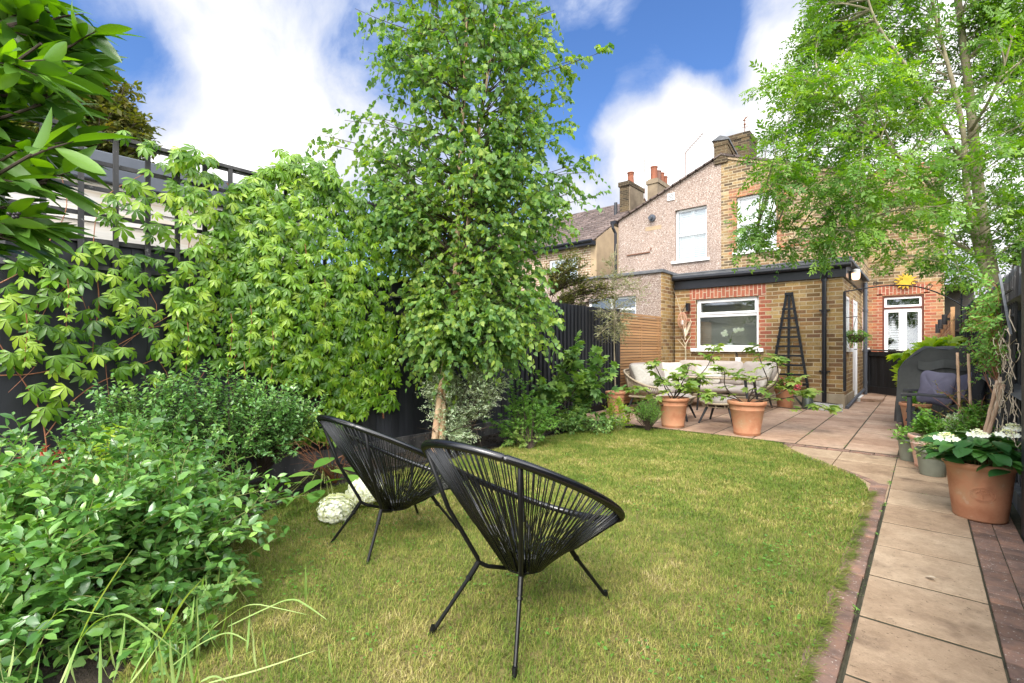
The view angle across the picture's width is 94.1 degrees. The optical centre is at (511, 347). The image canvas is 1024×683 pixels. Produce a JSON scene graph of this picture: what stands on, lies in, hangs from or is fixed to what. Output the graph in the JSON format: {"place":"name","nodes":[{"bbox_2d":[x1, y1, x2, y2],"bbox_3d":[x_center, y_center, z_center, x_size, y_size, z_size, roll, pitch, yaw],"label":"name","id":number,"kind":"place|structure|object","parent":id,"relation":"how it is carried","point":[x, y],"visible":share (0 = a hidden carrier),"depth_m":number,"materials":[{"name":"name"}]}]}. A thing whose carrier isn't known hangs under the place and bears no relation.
{"place":"outdoors","nodes":[
{"label":"outdoors","id":0,"kind":"place"},
{"bbox_2d":[17,445,70,478],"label":"burgundy plant","id":1,"kind":"object","parent":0,"point":[45,449],"visible":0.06,"depth_m":2.70,"materials":[{"name":"green plant"}]},
{"bbox_2d":[10,69,164,164],"bbox_3d":[-9.873,-5.119,10.970,3.165,3.474,3.134,0,0,41],"label":"tree","id":2,"kind":"object","parent":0,"point":[125,114],"visible":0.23,"depth_m":10.97,"materials":[{"name":"green plant"}]},
{"bbox_2d":[45,422,259,509],"bbox_3d":[-2.102,0.765,2.788,0.796,0.675,1.140,0,0,41],"label":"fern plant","id":3,"kind":"object","parent":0,"point":[217,472],"visible":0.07,"depth_m":2.86,"materials":[{"name":"green plant"}]},
{"bbox_2d":[2,421,641,682],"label":"soil bed","id":4,"kind":"object","parent":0,"point":[88,672],"depth_m":1.82,"materials":[{"name":"brown soil"}]},
{"bbox_2d":[0,0,144,279],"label":"laurel tree","id":5,"kind":"object","parent":4,"relation":"on","point":[49,64],"visible":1,"depth_m":1.52,"materials":[{"name":"green plant"}]},
{"bbox_2d":[58,423,139,474],"bbox_3d":[-2.312,0.761,2.794,0.448,0.680,0.424,0,0,20],"label":"nandina","id":6,"kind":"object","parent":4,"relation":"on","point":[108,443],"visible":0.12,"depth_m":2.68,"materials":[{"name":"green plant"}]},
{"bbox_2d":[0,404,321,682],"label":"shrub","id":7,"kind":"object","parent":4,"relation":"on","point":[159,517],"visible":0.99,"depth_m":1.87,"materials":[{"name":"green plant"}]},
{"bbox_2d":[72,560,251,682],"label":"weed patch","id":8,"kind":"object","parent":4,"relation":"on","point":[209,597],"visible":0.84,"depth_m":1.74,"materials":[{"name":"green plant"}]},
{"bbox_2d":[0,546,332,682],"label":"long grass","id":9,"kind":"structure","parent":4,"relation":"on","point":[69,667],"depth_m":1.52,"materials":[{"name":"green plant"}]},
{"bbox_2d":[37,358,328,481],"bbox_3d":[-2.119,0.538,3.317,0.929,0.932,1.807,0,0,41],"label":"shrub","id":10,"kind":"object","parent":4,"relation":"on","point":[263,436],"visible":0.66,"depth_m":3.30,"materials":[{"name":"green plant"}]},
{"bbox_2d":[276,434,349,483],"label":"bare shrub","id":11,"kind":"object","parent":4,"relation":"on","point":[324,470],"visible":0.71,"depth_m":3.64,"materials":[{"name":"plant"}]},
{"bbox_2d":[276,457,382,523],"bbox_3d":[-1.355,0.973,3.355,1.064,0.273,0.612,0,0,41],"label":"hydrangea","id":12,"kind":"object","parent":4,"relation":"on","point":[332,508],"visible":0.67,"depth_m":3.14,"materials":[{"name":"white plant"}]},
{"bbox_2d":[244,425,622,502],"bbox_3d":[-0.301,1.085,5.094,4.695,0.027,0.401,0,0,-43],"label":"edging","id":13,"kind":"object","parent":4,"relation":"on","point":[300,489],"visible":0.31,"depth_m":4.33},
{"bbox_2d":[410,415,495,446],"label":"bare shrub","id":14,"kind":"object","parent":4,"relation":"on","point":[456,429],"visible":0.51,"depth_m":4.83,"materials":[{"name":"brown plant"}]},
{"bbox_2d":[297,0,613,453],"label":"birch tree","id":15,"kind":"object","parent":4,"relation":"on","point":[470,313],"visible":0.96,"depth_m":4.66,"materials":[{"name":"green plant"}]},
{"bbox_2d":[415,354,515,454],"bbox_3d":[-0.472,0.476,4.903,1.032,1.263,0.603,0,0,4],"label":"silver shrub","id":16,"kind":"object","parent":4,"relation":"on","point":[479,403],"visible":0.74,"depth_m":4.85,"materials":[{"name":"green plant"}]},
{"bbox_2d":[499,426,540,448],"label":"weed","id":17,"kind":"object","parent":4,"relation":"on","point":[520,439],"visible":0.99,"depth_m":5.08,"materials":[{"name":"green plant"}]},
{"bbox_2d":[480,378,562,448],"bbox_3d":[0.125,0.724,5.354,0.894,0.766,0.633,0,0,13],"label":"currant bush","id":18,"kind":"object","parent":4,"relation":"on","point":[530,425],"visible":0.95,"depth_m":5.23,"materials":[{"name":"green plant"}]},
{"bbox_2d":[528,330,626,424],"bbox_3d":[0.838,0.410,6.193,1.112,1.295,0.989,0,0,41],"label":"fig shrub","id":19,"kind":"object","parent":4,"relation":"on","point":[586,390],"visible":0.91,"depth_m":6.20,"materials":[{"name":"green plant"}]},
{"bbox_2d":[552,405,626,434],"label":"ground cover","id":20,"kind":"object","parent":4,"relation":"on","point":[573,424],"visible":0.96,"depth_m":6.02,"materials":[{"name":"green plant"}]},
{"bbox_2d":[602,396,634,429],"bbox_3d":[1.456,0.919,6.503,0.446,0.509,0.598,0,0,41],"label":"euonymus","id":21,"kind":"object","parent":4,"relation":"on","point":[609,409],"visible":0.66,"depth_m":6.40,"materials":[{"name":"green plant"}]},
{"bbox_2d":[112,428,880,682],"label":"lawn","id":22,"kind":"structure","parent":0,"point":[503,670],"depth_m":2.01,"materials":[{"name":"green plant"}]},
{"bbox_2d":[316,415,464,565],"bbox_3d":[-0.662,0.739,2.732,0.767,0.789,0.871,0,0,41],"label":"cord chair","id":23,"kind":"object","parent":22,"relation":"on","point":[387,501],"visible":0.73,"depth_m":2.54,"materials":[{"name":"black paint"}]},
{"bbox_2d":[421,439,624,681],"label":"cord chair","id":24,"kind":"object","parent":22,"relation":"on","point":[512,552],"visible":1,"depth_m":1.72,"materials":[{"name":"black plastic"}]},
{"bbox_2d":[633,393,663,430],"bbox_3d":[1.773,0.829,6.182,0.388,0.549,0.470,0,0,-8],"label":"rosemary","id":25,"kind":"object","parent":22,"relation":"on","point":[647,414],"visible":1,"depth_m":6.14,"materials":[{"name":"green plant"}]},
{"bbox_2d":[50,0,1023,297],"label":"sky","id":26,"kind":"structure","parent":0,"point":[238,82],"materials":[{"name":"blue"}]},
{"bbox_2d":[573,393,906,455],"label":"patio","id":27,"kind":"structure","parent":0,"point":[839,430],"depth_m":6.59,"materials":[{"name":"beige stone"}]},
{"bbox_2d":[593,244,651,413],"bbox_3d":[1.763,-0.308,7.763,1.046,2.776,0.728,0,0,2],"label":"potted olive","id":28,"kind":"object","parent":27,"relation":"on","point":[620,332],"visible":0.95,"depth_m":7.76,"materials":[{"name":"plant"}]},
{"bbox_2d":[541,153,721,362],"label":"pebbledash house","id":29,"kind":"structure","parent":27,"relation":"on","point":[665,234],"depth_m":13.59,"materials":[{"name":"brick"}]},
{"bbox_2d":[589,296,635,313],"bbox_3d":[2.463,-0.620,11.069,1.830,1.640,0.520,0,0,41],"label":"window","id":30,"kind":"structure","parent":29,"relation":"in","point":[602,305],"depth_m":11.17,"materials":[{"name":"white plastic"}]},
{"bbox_2d":[646,166,669,199],"bbox_3d":[5.845,-5.560,18.883,0.490,2.920,1.380,0,0,41],"label":"chimney stack","id":31,"kind":"object","parent":29,"relation":"on","point":[656,183],"visible":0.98,"depth_m":18.44,"materials":[{"name":"brick"}]},
{"bbox_2d":[671,206,709,263],"bbox_3d":[5.214,-3.240,13.714,1.505,2.080,0.540,0,0,41],"label":"window","id":32,"kind":"structure","parent":29,"relation":"in","point":[691,224],"depth_m":13.73,"materials":[{"name":"white plastic"}]},
{"bbox_2d":[685,130,703,175],"bbox_3d":[5.910,-6.092,15.444,0.599,1.697,0.150,0,0,32],"label":"tv aerial","id":33,"kind":"object","parent":29,"relation":"attached to","point":[688,150],"visible":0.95,"depth_m":15.57,"materials":[{"name":"metal"}]},
{"bbox_2d":[624,343,724,427],"bbox_3d":[2.150,0.511,6.454,1.410,1.137,0.530,0,0,-6],"label":"potted fig","id":34,"kind":"object","parent":27,"relation":"on","point":[674,408],"visible":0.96,"depth_m":6.38,"materials":[{"name":"plant"}]},
{"bbox_2d":[656,393,695,421],"bbox_3d":[2.487,0.892,7.239,0.532,0.386,0.530,0,0,35],"label":"coffee table","id":35,"kind":"object","parent":27,"relation":"on","point":[692,398],"visible":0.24,"depth_m":7.17,"materials":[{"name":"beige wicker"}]},
{"bbox_2d":[674,292,703,359],"bbox_3d":[3.836,-0.166,10.500,0.703,2.493,1.037,0,0,41],"label":"bare standard tree","id":36,"kind":"object","parent":27,"relation":"on","point":[685,331],"visible":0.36,"depth_m":10.10,"materials":[{"name":"grey plant"}]},
{"bbox_2d":[623,360,780,408],"bbox_3d":[3.332,0.666,8.378,2.215,0.838,2.154,0,0,41],"label":"corner sofa","id":37,"kind":"object","parent":27,"relation":"on","point":[631,381],"visible":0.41,"depth_m":8.45,"materials":[{"name":"beige fabric"}]},
{"bbox_2d":[631,364,656,385],"bbox_3d":[2.335,0.500,8.375,0.484,0.415,0.292,0,0,-27],"label":"scatter cushion","id":38,"kind":"object","parent":37,"relation":"on","point":[640,373],"visible":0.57,"depth_m":8.29,"materials":[{"name":"white fabric"}]},
{"bbox_2d":[662,362,683,382],"bbox_3d":[3.063,0.500,9.185,0.484,0.426,0.274,0,0,1],"label":"scatter cushion","id":39,"kind":"object","parent":37,"relation":"on","point":[670,367],"visible":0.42,"depth_m":9.15,"materials":[{"name":"white fabric"}]},
{"bbox_2d":[695,366,721,383],"bbox_3d":[3.680,0.520,8.984,0.534,0.327,0.246,0,0,41],"label":"scatter cushion","id":40,"kind":"object","parent":37,"relation":"on","point":[699,369],"visible":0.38,"depth_m":8.92,"materials":[{"name":"white fabric"}]},
{"bbox_2d":[756,365,773,387],"bbox_3d":[4.353,0.500,8.267,0.256,0.412,0.463,0,0,9],"label":"scatter cushion","id":41,"kind":"object","parent":37,"relation":"on","point":[763,383],"visible":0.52,"depth_m":8.08,"materials":[{"name":"white fabric"}]},
{"bbox_2d":[698,396,736,425],"bbox_3d":[2.999,0.892,6.822,0.532,0.386,0.530,0,0,41],"label":"stool","id":42,"kind":"object","parent":27,"relation":"on","point":[718,403],"visible":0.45,"depth_m":6.68,"materials":[{"name":"beige wicker"}]},
{"bbox_2d":[678,373,768,409],"bbox_3d":[3.361,0.766,7.646,1.264,0.632,0.754,0,0,41],"label":"garden table","id":43,"kind":"object","parent":27,"relation":"on","point":[712,376],"visible":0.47,"depth_m":7.51,"materials":[{"name":"beige"}]},
{"bbox_2d":[697,342,842,435],"bbox_3d":[3.139,0.509,5.946,1.783,1.143,0.528,0,0,-1],"label":"potted fig","id":44,"kind":"object","parent":27,"relation":"on","point":[747,416],"visible":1,"depth_m":5.85,"materials":[{"name":"plant"}]},
{"bbox_2d":[773,376,802,407],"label":"potted geranium","id":45,"kind":"object","parent":27,"relation":"on","point":[784,402],"visible":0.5,"depth_m":8.47,"materials":[{"name":"ceramic"}]},
{"bbox_2d":[793,395,813,409],"bbox_3d":[5.131,0.913,8.415,0.360,0.335,0.200,0,0,41],"label":"watering can","id":46,"kind":"object","parent":27,"relation":"on","point":[805,401],"visible":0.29,"depth_m":8.31,"materials":[{"name":"grey metal"}]},
{"bbox_2d":[672,130,976,408],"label":"brick house","id":47,"kind":"structure","parent":27,"relation":"on","point":[728,300],"depth_m":10.19,"materials":[{"name":"brick"}]},
{"bbox_2d":[677,303,689,327],"bbox_3d":[3.645,-0.672,10.145,0.216,0.538,0.260,0,0,41],"label":"wicker lantern","id":48,"kind":"object","parent":47,"relation":"hanging from","point":[687,305],"visible":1,"depth_m":10.10,"materials":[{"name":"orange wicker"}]},
{"bbox_2d":[690,296,763,351],"bbox_3d":[4.552,-0.499,9.929,1.820,1.627,0.710,0,0,41],"label":"window","id":49,"kind":"structure","parent":47,"relation":"in","point":[717,315],"depth_m":10.11,"materials":[{"name":"white plastic"}]},
{"bbox_2d":[721,327,744,344],"bbox_3d":[4.511,-0.200,9.797,0.237,0.430,0.437,0,0,-29],"label":"orchid","id":50,"kind":"object","parent":47,"relation":"on","point":[724,333],"visible":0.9,"depth_m":9.80,"materials":[{"name":"white plant"}]},
{"bbox_2d":[735,352,740,361],"bbox_3d":[4.523,0.196,9.529,0.100,0.207,0.067,0,0,41],"label":"socket","id":51,"kind":"object","parent":47,"relation":"attached to","point":[737,358],"visible":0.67,"depth_m":9.52,"materials":[{"name":"white plastic"}]},
{"bbox_2d":[732,193,778,255],"bbox_3d":[6.518,-3.280,12.611,1.560,2.080,0.580,0,0,41],"label":"window","id":52,"kind":"structure","parent":47,"relation":"in","point":[742,200],"depth_m":12.70,"materials":[{"name":"white glass"}]},
{"bbox_2d":[774,292,808,387],"bbox_3d":[5.176,-0.095,8.917,0.692,1.877,0.046,0,0,41],"label":"wall trellis","id":53,"kind":"object","parent":47,"relation":"attached to","point":[790,295],"depth_m":8.90,"materials":[{"name":"black wood"}]},
{"bbox_2d":[846,296,853,351],"bbox_3d":[6.248,-0.427,8.877,0.138,1.024,0.620,0,0,41],"label":"window","id":54,"kind":"structure","parent":47,"relation":"in","point":[848,349],"depth_m":8.93,"materials":[{"name":"white plastic"}]},
{"bbox_2d":[853,300,863,401],"bbox_3d":[7.102,0.071,9.823,0.185,2.058,0.750,0,0,41],"label":"door","id":55,"kind":"structure","parent":47,"relation":"in","point":[854,302],"depth_m":10.00,"materials":[{"name":"white plastic"}]},
{"bbox_2d":[846,316,871,347],"bbox_3d":[6.203,-0.274,8.589,0.480,0.584,0.496,0,0,41],"label":"hanging basket","id":56,"kind":"object","parent":47,"relation":"hanging from","point":[858,337],"visible":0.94,"depth_m":8.51,"materials":[{"name":"green plant"}]},
{"bbox_2d":[867,349,903,395],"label":"garden gate","id":57,"kind":"structure","parent":47,"relation":"attached to","point":[879,375],"depth_m":10.80,"materials":[{"name":"wood"}]},
{"bbox_2d":[884,308,902,351],"bbox_3d":[9.598,0.040,11.987,0.362,2.020,0.110,0,0,41],"label":"french door","id":58,"kind":"structure","parent":47,"relation":"in","point":[886,311],"depth_m":12.00,"materials":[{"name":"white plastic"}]},
{"bbox_2d":[894,274,916,287],"bbox_3d":[9.706,-1.637,11.748,0.500,0.410,0.030,0,0,41],"label":"wall ornament","id":59,"kind":"object","parent":47,"relation":"attached to","point":[907,280],"depth_m":11.74,"materials":[{"name":"yellow paint"}]},
{"bbox_2d":[903,308,921,350],"bbox_3d":[9.894,0.040,11.770,0.362,2.020,0.050,0,0,41],"label":"french door","id":60,"kind":"structure","parent":47,"relation":"in","point":[905,310],"depth_m":11.80,"materials":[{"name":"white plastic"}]},
{"bbox_2d":[814,401,842,411],"bbox_3d":[5.373,1.014,8.179,0.140,0.129,0.538,0,0,-18],"label":"tiled trough","id":61,"kind":"object","parent":27,"relation":"on","point":[828,404],"visible":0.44,"depth_m":8.09,"materials":[{"name":"tile"}]},
{"bbox_2d":[860,395,884,402],"bbox_3d":[7.315,1.047,9.705,0.410,0.064,0.750,0,0,41],"label":"paving step","id":62,"kind":"object","parent":27,"relation":"on","point":[866,398],"visible":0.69,"depth_m":9.46,"materials":[{"name":"beige stone"}]},
{"bbox_2d":[843,280,964,390],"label":"garden arch","id":63,"kind":"structure","parent":27,"relation":"on","point":[844,336],"depth_m":8.13,"materials":[{"name":"black metal"}]},
{"bbox_2d":[899,392,931,432],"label":"potted plant","id":64,"kind":"object","parent":27,"relation":"on","point":[903,405],"visible":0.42,"depth_m":6.09,"materials":[{"name":"green plant"}]},
{"bbox_2d":[886,334,966,383],"bbox_3d":[6.228,0.283,7.162,1.291,0.967,0.724,0,0,-11],"label":"fern","id":65,"kind":"object","parent":27,"relation":"on","point":[948,340],"visible":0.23,"depth_m":7.06,"materials":[{"name":"green plant"}]},
{"bbox_2d":[894,346,977,428],"bbox_3d":[5.606,0.531,6.320,0.832,1.098,0.690,0,0,41],"label":"covered barbecue","id":66,"kind":"object","parent":27,"relation":"on","point":[918,362],"visible":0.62,"depth_m":6.13,"materials":[{"name":"grey fabric"}]},
{"bbox_2d":[901,364,987,429],"bbox_3d":[4.822,0.630,5.336,0.704,0.900,0.790,0,0,41],"label":"slatted armchair","id":67,"kind":"object","parent":27,"relation":"on","point":[976,388],"visible":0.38,"depth_m":5.13,"materials":[{"name":"black wood"}]},
{"bbox_2d":[916,370,956,406],"bbox_3d":[4.758,0.460,5.340,0.170,0.394,0.372,0,0,-16],"label":"scatter cushion","id":68,"kind":"object","parent":67,"relation":"on","point":[944,382],"visible":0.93,"depth_m":5.29,"materials":[{"name":"grey fabric"}]},
{"bbox_2d":[952,373,971,404],"bbox_3d":[5.054,0.478,5.388,0.214,0.389,0.410,0,0,18],"label":"scatter cushion","id":69,"kind":"object","parent":67,"relation":"on","point":[963,382],"visible":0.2,"depth_m":5.27,"materials":[{"name":"grey fabric"}]},
{"bbox_2d":[941,307,954,336],"bbox_3d":[9.257,0.170,10.130,0.061,1.860,3.127,0,0,40],"label":"slatted fence","id":70,"kind":"object","parent":27,"relation":"on","point":[949,329],"visible":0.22,"depth_m":8.97,"materials":[{"name":"brown wood"}]},
{"bbox_2d":[935,324,939,332],"bbox_3d":[9.749,-0.427,10.871,0.132,0.205,0.086,0,0,41],"label":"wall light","id":71,"kind":"object","parent":70,"relation":"attached to","point":[937,330],"visible":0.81,"depth_m":10.87,"materials":[{"name":"black metal"}]},
{"bbox_2d":[938,319,942,328],"bbox_3d":[9.180,-0.497,10.173,0.130,0.205,0.086,0,0,41],"label":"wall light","id":72,"kind":"object","parent":70,"relation":"attached to","point":[940,325],"visible":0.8,"depth_m":10.15,"materials":[{"name":"black metal"}]},
{"bbox_2d":[942,314,949,324],"bbox_3d":[8.553,-0.547,9.393,0.116,0.205,0.086,0,0,41],"label":"wall light","id":73,"kind":"object","parent":70,"relation":"attached to","point":[945,318],"visible":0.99,"depth_m":9.37,"materials":[{"name":"black metal"}]},
{"bbox_2d":[788,445,1023,682],"bbox_3d":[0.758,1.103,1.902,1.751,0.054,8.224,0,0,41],"label":"path","id":74,"kind":"structure","parent":0,"point":[882,653],"depth_m":2.08,"materials":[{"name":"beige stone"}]},
{"bbox_2d":[809,430,921,641],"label":"weeds","id":75,"kind":"object","parent":74,"relation":"on","point":[870,562],"visible":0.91,"depth_m":2.76,"materials":[{"name":"green plant"}]},
{"bbox_2d":[887,424,919,461],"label":"potted plant","id":76,"kind":"object","parent":74,"relation":"on","point":[904,444],"visible":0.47,"depth_m":4.52,"materials":[{"name":"green plant"}]},
{"bbox_2d":[907,407,949,466],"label":"potted plant","id":77,"kind":"object","parent":74,"relation":"on","point":[924,423],"visible":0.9,"depth_m":4.29,"materials":[{"name":"green plant"}]},
{"bbox_2d":[907,436,952,476],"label":"potted plant","id":78,"kind":"object","parent":74,"relation":"on","point":[931,468],"visible":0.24,"depth_m":3.99,"materials":[{"name":"green plant"}]},
{"bbox_2d":[935,400,999,437],"bbox_3d":[4.158,0.775,4.396,0.489,0.608,0.955,0,0,29],"label":"herb planter","id":79,"kind":"object","parent":74,"relation":"on","point":[969,423],"visible":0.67,"depth_m":4.24,"materials":[{"name":"plant"}]},
{"bbox_2d":[915,380,995,432],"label":"rose sprays","id":80,"kind":"object","parent":79,"relation":"on","point":[961,402],"visible":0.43,"depth_m":4.67,"materials":[{"name":"green plant"}]},
{"bbox_2d":[956,353,961,419],"bbox_3d":[4.307,0.425,4.590,0.028,0.751,0.053,0,0,-4],"label":"garden cane","id":81,"kind":"object","parent":79,"relation":"on","point":[958,377],"visible":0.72,"depth_m":4.59,"materials":[{"name":"brown wood"}]},
{"bbox_2d":[967,354,971,408],"bbox_3d":[4.331,0.430,4.503,0.028,0.742,0.069,0,0,14],"label":"garden cane","id":82,"kind":"object","parent":79,"relation":"on","point":[969,380],"visible":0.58,"depth_m":4.51,"materials":[{"name":"brown wood"}]},
{"bbox_2d":[1021,248,1023,540],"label":"fence post","id":83,"kind":"object","parent":74,"relation":"on","point":[1022,391],"visible":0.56,"depth_m":2.73,"materials":[{"name":"black wood"}]},
{"label":"ground","id":84,"kind":"structure","parent":0,"visible":0},
{"bbox_2d":[5,145,302,264],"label":"garden shed","id":85,"kind":"structure","parent":84,"relation":"on","point":[103,232],"depth_m":3.90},
{"bbox_2d":[0,237,514,492],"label":"board fence","id":86,"kind":"object","parent":84,"relation":"on","point":[405,424],"visible":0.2,"depth_m":3.44,"materials":[{"name":"black wood"}]},
{"bbox_2d":[0,118,256,279],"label":"trellis panel","id":87,"kind":"object","parent":86,"relation":"on","point":[81,186],"visible":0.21,"depth_m":3.29,"materials":[{"name":"black wood"}]},
{"bbox_2d":[0,130,403,466],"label":"creeper","id":88,"kind":"object","parent":86,"relation":"attached to","point":[256,247],"visible":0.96,"depth_m":3.72,"materials":[{"name":"green plant"}]},
{"bbox_2d":[266,178,431,298],"bbox_3d":[-1.499,-0.970,4.646,0.050,0.940,1.820,0,0,41],"label":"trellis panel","id":89,"kind":"object","parent":86,"relation":"on","point":[324,261],"visible":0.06,"depth_m":4.72,"materials":[{"name":"black wood"}]},
{"bbox_2d":[484,171,645,299],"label":"terraced house","id":90,"kind":"structure","parent":84,"relation":"on","point":[597,234],"depth_m":18.95,"materials":[{"name":"beige brick"}]},
{"bbox_2d":[550,257,577,273],"bbox_3d":[2.038,-2.625,18.582,1.348,1.648,0.060,0,0,41],"label":"window","id":91,"kind":"structure","parent":90,"relation":"in","point":[553,261],"depth_m":18.87,"materials":[{"name":"white plastic"}]},
{"bbox_2d":[643,156,645,200],"bbox_3d":[5.719,-7.295,20.565,0.144,1.990,0.232,0,0,16],"label":"tv aerial","id":92,"kind":"object","parent":90,"relation":"attached to","point":[644,178],"visible":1,"depth_m":20.46,"materials":[{"name":"metal"}]},
{"bbox_2d":[515,302,619,428],"bbox_3d":[0.981,0.210,7.577,0.082,1.820,2.920,0,0,41],"label":"batten fence","id":93,"kind":"object","parent":84,"relation":"on","point":[577,318],"visible":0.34,"depth_m":7.55,"materials":[{"name":"black wood"}]},
{"bbox_2d":[542,245,633,306],"bbox_3d":[1.399,-1.230,8.908,1.736,1.461,1.071,0,0,9],"label":"tree","id":94,"kind":"object","parent":84,"relation":"on","point":[563,276],"visible":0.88,"depth_m":8.79,"materials":[{"name":"green plant"}]},
{"bbox_2d":[620,312,660,405],"bbox_3d":[2.521,0.225,9.379,0.090,1.750,1.800,0,0,41],"label":"slatted fence","id":95,"kind":"object","parent":84,"relation":"on","point":[642,342],"visible":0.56,"depth_m":9.26,"materials":[{"name":"brown wood"}]},
{"bbox_2d":[723,0,1023,301],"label":"ash leaved tree","id":96,"kind":"object","parent":84,"relation":"on","point":[838,34],"visible":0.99,"depth_m":5.00,"materials":[{"name":"green plant"}]},
{"bbox_2d":[783,443,1023,682],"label":"brick edging","id":97,"kind":"object","parent":84,"relation":"on","point":[1006,607],"visible":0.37,"depth_m":2.16,"materials":[{"name":"brown brick"}]},
{"bbox_2d":[916,423,1022,523],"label":"potted hydrangea","id":98,"kind":"object","parent":97,"relation":"on","point":[981,476],"visible":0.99,"depth_m":2.93,"materials":[{"name":"ceramic"}]},
{"bbox_2d":[955,298,976,351],"bbox_3d":[7.252,0.239,7.643,0.105,1.822,3.250,0,0,41],"label":"board fence","id":99,"kind":"object","parent":84,"relation":"on","point":[957,323],"visible":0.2,"depth_m":8.24,"materials":[{"name":"black wood"}]},
{"bbox_2d":[967,266,1020,481],"bbox_3d":[4.928,0.269,4.960,0.105,1.762,3.850,0,0,41],"label":"board fence","id":100,"kind":"object","parent":84,"relation":"on","point":[1007,277],"visible":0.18,"depth_m":4.52,"materials":[{"name":"black wood"}]},
{"bbox_2d":[1000,272,1020,516],"bbox_3d":[1.621,0.304,1.143,0.105,1.692,6.250,0,0,41],"label":"board fence","id":101,"kind":"object","parent":84,"relation":"on","point":[1016,499],"visible":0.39,"depth_m":3.37,"materials":[{"name":"black wood"}]},
{"bbox_2d":[948,272,1020,391],"bbox_3d":[4.527,-0.110,4.672,0.302,1.148,4.426,0,0,41],"label":"jasmine","id":102,"kind":"object","parent":101,"relation":"attached to","point":[988,322],"visible":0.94,"depth_m":3.79,"materials":[{"name":"green plant"}]},
{"bbox_2d":[983,380,998,431],"bbox_3d":[3.488,0.545,3.495,0.030,0.615,0.138,0,0,-23],"label":"garden cane","id":103,"kind":"object","parent":101,"relation":"attached to","point":[991,405],"visible":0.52,"depth_m":3.47,"materials":[{"name":"brown wood"}]},
{"bbox_2d":[986,384,1005,433],"bbox_3d":[3.448,0.555,3.428,0.030,0.597,0.192,0,0,-3],"label":"garden cane","id":104,"kind":"object","parent":101,"relation":"attached to","point":[992,421],"visible":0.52,"depth_m":3.40,"materials":[{"name":"brown wood"}]},
{"bbox_2d":[993,377,1001,408],"bbox_3d":[3.560,0.535,3.548,0.151,0.635,0.030,0,0,27],"label":"garden cane","id":105,"kind":"object","parent":101,"relation":"attached to","point":[1000,383],"visible":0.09,"depth_m":3.52,"materials":[{"name":"brown wood"}]},
{"bbox_2d":[989,309,1020,466],"bbox_3d":[3.187,0.250,3.083,0.112,1.005,0.805,0,0,41],"label":"dry vine","id":106,"kind":"object","parent":101,"relation":"attached to","point":[1004,363],"visible":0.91,"depth_m":3.06,"materials":[{"name":"plant"}]},
{"bbox_2d":[998,266,1019,418],"bbox_3d":[3.416,-0.032,3.278,0.045,1.027,0.640,0,0,41],"label":"fan trellis","id":107,"kind":"object","parent":101,"relation":"attached to","point":[1010,293],"visible":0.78,"depth_m":3.20,"materials":[{"name":"wood"}]}
]}

